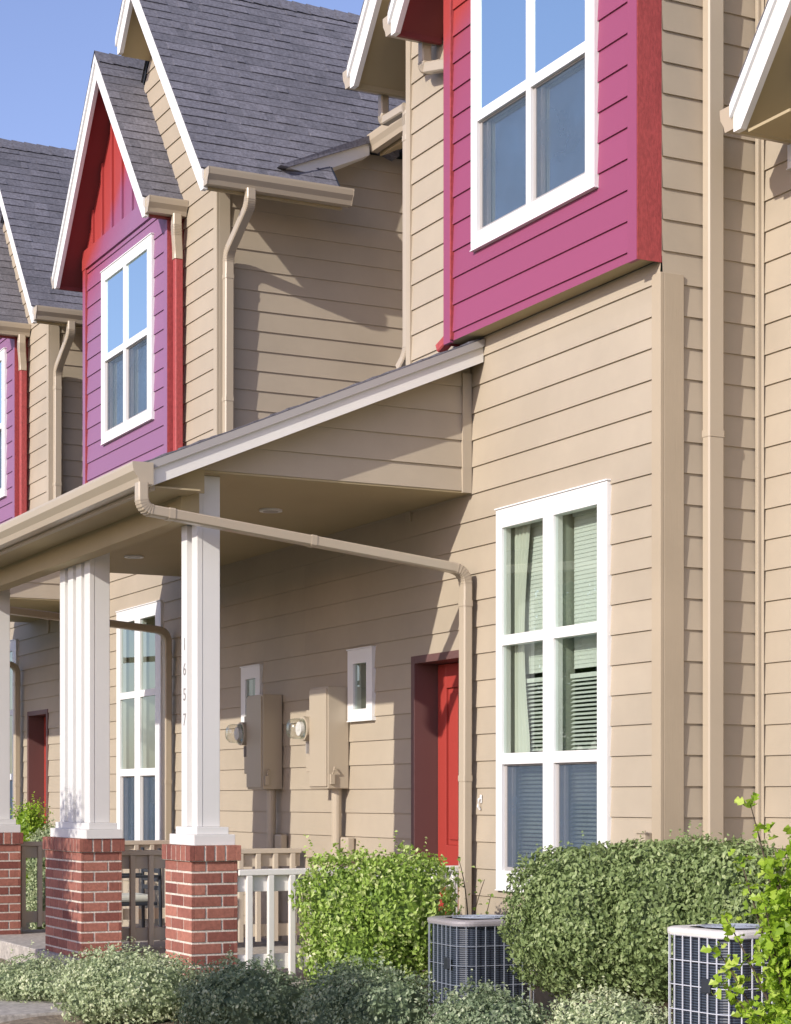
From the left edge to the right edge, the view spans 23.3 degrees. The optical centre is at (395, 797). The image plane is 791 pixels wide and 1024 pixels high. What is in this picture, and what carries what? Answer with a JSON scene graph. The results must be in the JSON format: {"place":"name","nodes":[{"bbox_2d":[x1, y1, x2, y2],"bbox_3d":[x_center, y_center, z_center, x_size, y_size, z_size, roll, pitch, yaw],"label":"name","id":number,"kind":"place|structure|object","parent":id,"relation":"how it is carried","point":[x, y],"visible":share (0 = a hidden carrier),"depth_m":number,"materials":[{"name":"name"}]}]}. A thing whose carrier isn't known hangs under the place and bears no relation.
{"place":"outdoors","nodes":[
{"label":"outdoors","id":0,"kind":"place"},
{"bbox_2d":[0,965,74,1022],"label":"path","id":1,"kind":"structure","parent":0,"point":[13,1010],"depth_m":10.62,"materials":[{"name":"concrete"}]},
{"bbox_2d":[0,0,363,149],"label":"sky","id":2,"kind":"structure","parent":0,"point":[47,47],"materials":[{"name":"blue"}]},
{"bbox_2d":[0,958,564,1023],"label":"planting bed","id":3,"kind":"object","parent":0,"point":[54,1019],"visible":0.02,"depth_m":10.35,"materials":[{"name":"brown soil"}]},
{"bbox_2d":[25,819,55,929],"bbox_3d":[-2.877,0.705,16.163,0.597,1.095,0.701,0,0,-27],"label":"variegated shrub","id":4,"kind":"object","parent":3,"relation":"on","point":[31,891],"visible":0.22,"depth_m":16.05,"materials":[{"name":"green plant"}]},
{"bbox_2d":[0,940,95,1002],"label":"shrub","id":5,"kind":"object","parent":3,"relation":"on","point":[23,980],"visible":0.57,"depth_m":11.09,"materials":[{"name":"green plant"}]},
{"bbox_2d":[44,936,206,1023],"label":"shrub","id":6,"kind":"object","parent":3,"relation":"on","point":[123,987],"visible":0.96,"depth_m":10.15,"materials":[{"name":"green plant"}]},
{"bbox_2d":[171,945,314,1023],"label":"shrub","id":7,"kind":"object","parent":3,"relation":"on","point":[241,993],"visible":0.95,"depth_m":9.52,"materials":[{"name":"green plant"}]},
{"bbox_2d":[288,947,447,1023],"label":"shrub","id":8,"kind":"object","parent":3,"relation":"on","point":[349,995],"visible":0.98,"depth_m":8.95,"materials":[{"name":"green plant"}]},
{"bbox_2d":[288,830,466,993],"bbox_3d":[-0.118,0.717,10.899,0.995,1.075,0.964,0,0,-27],"label":"bush","id":9,"kind":"object","parent":3,"relation":"on","point":[386,915],"visible":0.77,"depth_m":10.68,"materials":[{"name":"green plant"}]},
{"bbox_2d":[453,857,503,914],"bbox_3d":[0.418,0.766,10.910,0.388,0.873,0.236,0,0,15],"label":"sapling","id":10,"kind":"object","parent":3,"relation":"on","point":[479,880],"visible":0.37,"depth_m":10.90,"materials":[{"name":"green plant"}]},
{"bbox_2d":[427,915,533,1015],"bbox_3d":[0.457,0.908,10.367,0.498,0.543,0.492,0,0,-23],"label":"air conditioner","id":11,"kind":"object","parent":3,"relation":"on","point":[463,946],"visible":0.62,"depth_m":10.16,"materials":[{"name":"metal"}]},
{"bbox_2d":[419,969,558,1023],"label":"shrub","id":12,"kind":"object","parent":3,"relation":"on","point":[484,1006],"visible":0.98,"depth_m":8.52,"materials":[{"name":"green plant"}]},
{"bbox_2d":[536,974,672,1023],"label":"shrub","id":13,"kind":"object","parent":3,"relation":"on","point":[602,1009],"visible":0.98,"depth_m":8.39,"materials":[{"name":"green plant"}]},
{"bbox_2d":[497,821,790,1014],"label":"hedge","id":14,"kind":"object","parent":3,"relation":"on","point":[613,912],"visible":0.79,"depth_m":9.16,"materials":[{"name":"green plant"}]},
{"bbox_2d":[667,923,774,1023],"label":"air conditioner","id":15,"kind":"object","parent":3,"relation":"on","point":[695,1000],"visible":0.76,"depth_m":7.96,"materials":[{"name":"metal"}]},
{"bbox_2d":[700,792,790,1023],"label":"bush","id":16,"kind":"object","parent":3,"relation":"on","point":[773,943],"visible":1,"depth_m":5.89,"materials":[{"name":"green plant"}]},
{"label":"ground","id":17,"kind":"structure","parent":0,"visible":0},
{"bbox_2d":[10,791,52,903],"bbox_3d":[-3.150,0.597,16.489,0.527,1.310,0.559,0,0,12],"label":"evergreen shrub","id":18,"kind":"object","parent":17,"relation":"on","point":[28,820],"visible":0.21,"depth_m":16.42,"materials":[{"name":"green plant"}]},
{"bbox_2d":[10,571,59,929],"bbox_3d":[-4.393,-0.752,18.932,2.255,4.106,2.832,0,0,-27],"label":"porch","id":19,"kind":"object","parent":17,"relation":"on","point":[44,589],"visible":0.12,"depth_m":18.73,"materials":[{"name":"wood"}]},
{"bbox_2d":[0,138,82,828],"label":"townhouse","id":20,"kind":"structure","parent":17,"relation":"on","point":[41,391],"depth_m":20.25,"materials":[{"name":"beige wood"}]},
{"bbox_2d":[0,347,6,498],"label":"window","id":21,"kind":"structure","parent":20,"relation":"in","point":[3,355],"depth_m":20.78,"materials":[{"name":"grey plastic"}]},
{"bbox_2d":[10,639,18,818],"bbox_3d":[-4.323,-0.588,21.383,0.160,2.278,1.212,0,0,-27],"label":"window","id":22,"kind":"structure","parent":20,"relation":"in","point":[14,657],"depth_m":20.98,"materials":[{"name":"grey plastic"}]},
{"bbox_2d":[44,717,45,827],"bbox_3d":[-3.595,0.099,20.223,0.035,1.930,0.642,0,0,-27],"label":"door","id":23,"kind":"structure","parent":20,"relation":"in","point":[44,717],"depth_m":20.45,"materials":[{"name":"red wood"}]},
{"bbox_2d":[51,0,405,944],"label":"townhouse","id":24,"kind":"structure","parent":17,"relation":"on","point":[229,252],"depth_m":16.17,"materials":[{"name":"beige wood"}]},
{"bbox_2d":[100,233,154,445],"bbox_3d":[-2.391,-4.069,17.164,0.070,1.605,1.398,0,0,-27],"label":"window","id":25,"kind":"structure","parent":24,"relation":"in","point":[127,284],"depth_m":17.13,"materials":[{"name":"grey plastic"}]},
{"bbox_2d":[115,600,163,839],"bbox_3d":[-2.252,-0.588,17.276,0.160,2.278,1.212,0,0,-27],"label":"window","id":26,"kind":"structure","parent":24,"relation":"in","point":[139,659],"depth_m":17.25,"materials":[{"name":"grey plastic"}]},
{"bbox_2d":[240,664,262,721],"bbox_3d":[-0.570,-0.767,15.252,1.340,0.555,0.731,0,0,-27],"label":"small window","id":27,"kind":"structure","parent":24,"relation":"in","point":[251,675],"depth_m":14.98,"materials":[{"name":"white glass"}]},
{"bbox_2d":[225,694,286,940],"bbox_3d":[-1.059,0.147,14.462,0.297,1.845,0.558,0,0,-27],"label":"electric meter cabinet","id":28,"kind":"object","parent":24,"relation":"attached to","point":[258,733],"visible":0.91,"depth_m":14.36,"materials":[{"name":"beige metal"}]},
{"bbox_2d":[0,337,484,995],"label":"porch","id":29,"kind":"object","parent":17,"relation":"on","point":[196,515],"visible":0.77,"depth_m":11.68,"materials":[{"name":"wood"}]},
{"bbox_2d":[20,840,169,926],"bbox_3d":[-2.389,0.693,15.695,1.490,0.685,0.092,0,0,-27],"label":"porch railing","id":30,"kind":"object","parent":29,"relation":"attached to","point":[32,849],"visible":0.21,"depth_m":15.42,"materials":[{"name":"paint"}]},
{"bbox_2d":[121,847,162,927],"bbox_3d":[-2.041,0.727,14.595,0.428,0.695,0.440,0,0,-27],"label":"patio chair","id":31,"kind":"object","parent":29,"relation":"on","point":[141,899],"visible":0.38,"depth_m":14.50,"materials":[{"name":"metal"}]},
{"bbox_2d":[121,848,301,945],"bbox_3d":[-1.367,0.700,13.668,1.490,0.670,0.092,0,0,-27],"label":"porch railing","id":32,"kind":"object","parent":29,"relation":"attached to","point":[151,860],"visible":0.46,"depth_m":13.75,"materials":[{"name":"paint"}]},
{"bbox_2d":[237,865,458,974],"bbox_3d":[-0.259,0.725,11.472,1.490,0.620,0.092,0,0,-27],"label":"porch railing","id":33,"kind":"object","parent":29,"relation":"attached to","point":[251,881],"visible":0.25,"depth_m":11.20,"materials":[{"name":"white wood"}]},
{"bbox_2d":[304,0,754,1021],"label":"townhouse","id":34,"kind":"structure","parent":17,"relation":"on","point":[580,216],"depth_m":10.78,"materials":[{"name":"beige wood"}]},
{"bbox_2d":[286,686,354,866],"bbox_3d":[-0.536,0.147,13.426,0.297,1.845,0.558,0,0,-27],"label":"electric meter cabinet","id":35,"kind":"object","parent":34,"relation":"attached to","point":[322,728],"visible":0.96,"depth_m":13.32,"materials":[{"name":"beige metal"}]},
{"bbox_2d":[346,646,375,721],"bbox_3d":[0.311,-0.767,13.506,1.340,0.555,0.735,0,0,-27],"label":"small window","id":36,"kind":"structure","parent":34,"relation":"in","point":[361,661],"depth_m":13.20,"materials":[{"name":"white glass"}]},
{"bbox_2d":[438,663,458,914],"bbox_3d":[0.445,0.099,12.214,0.035,1.930,0.682,0,0,-27],"label":"door","id":37,"kind":"structure","parent":34,"relation":"in","point":[448,674],"depth_m":12.40,"materials":[{"name":"red wood"}]},
{"bbox_2d":[477,795,481,809],"bbox_3d":[0.509,0.027,11.658,0.034,0.094,0.020,0,0,-27],"label":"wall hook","id":38,"kind":"object","parent":34,"relation":"attached to","point":[480,800],"depth_m":11.65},
{"bbox_2d":[494,479,611,891],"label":"window","id":39,"kind":"structure","parent":34,"relation":"in","point":[553,550],"depth_m":10.94,"materials":[{"name":"grey plastic"}]},
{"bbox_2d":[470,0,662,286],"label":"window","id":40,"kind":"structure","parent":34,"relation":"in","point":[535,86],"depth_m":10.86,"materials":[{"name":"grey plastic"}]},
{"bbox_2d":[633,830,650,841],"bbox_3d":[1.298,0.220,10.063,0.052,0.100,0.104,0,0,-27],"label":"outlet box","id":41,"kind":"object","parent":34,"relation":"attached to","point":[645,836],"visible":0.53,"depth_m":10.04,"materials":[{"name":"beige plastic"}]},
{"bbox_2d":[720,0,790,859],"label":"townhouse","id":42,"kind":"structure","parent":17,"relation":"on","point":[758,108],"depth_m":10.11,"materials":[{"name":"beige wood"}]},
{"bbox_2d":[786,144,790,170],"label":"window","id":43,"kind":"structure","parent":42,"relation":"in","point":[788,146],"depth_m":9.99,"materials":[{"name":"white glass"}]}
]}

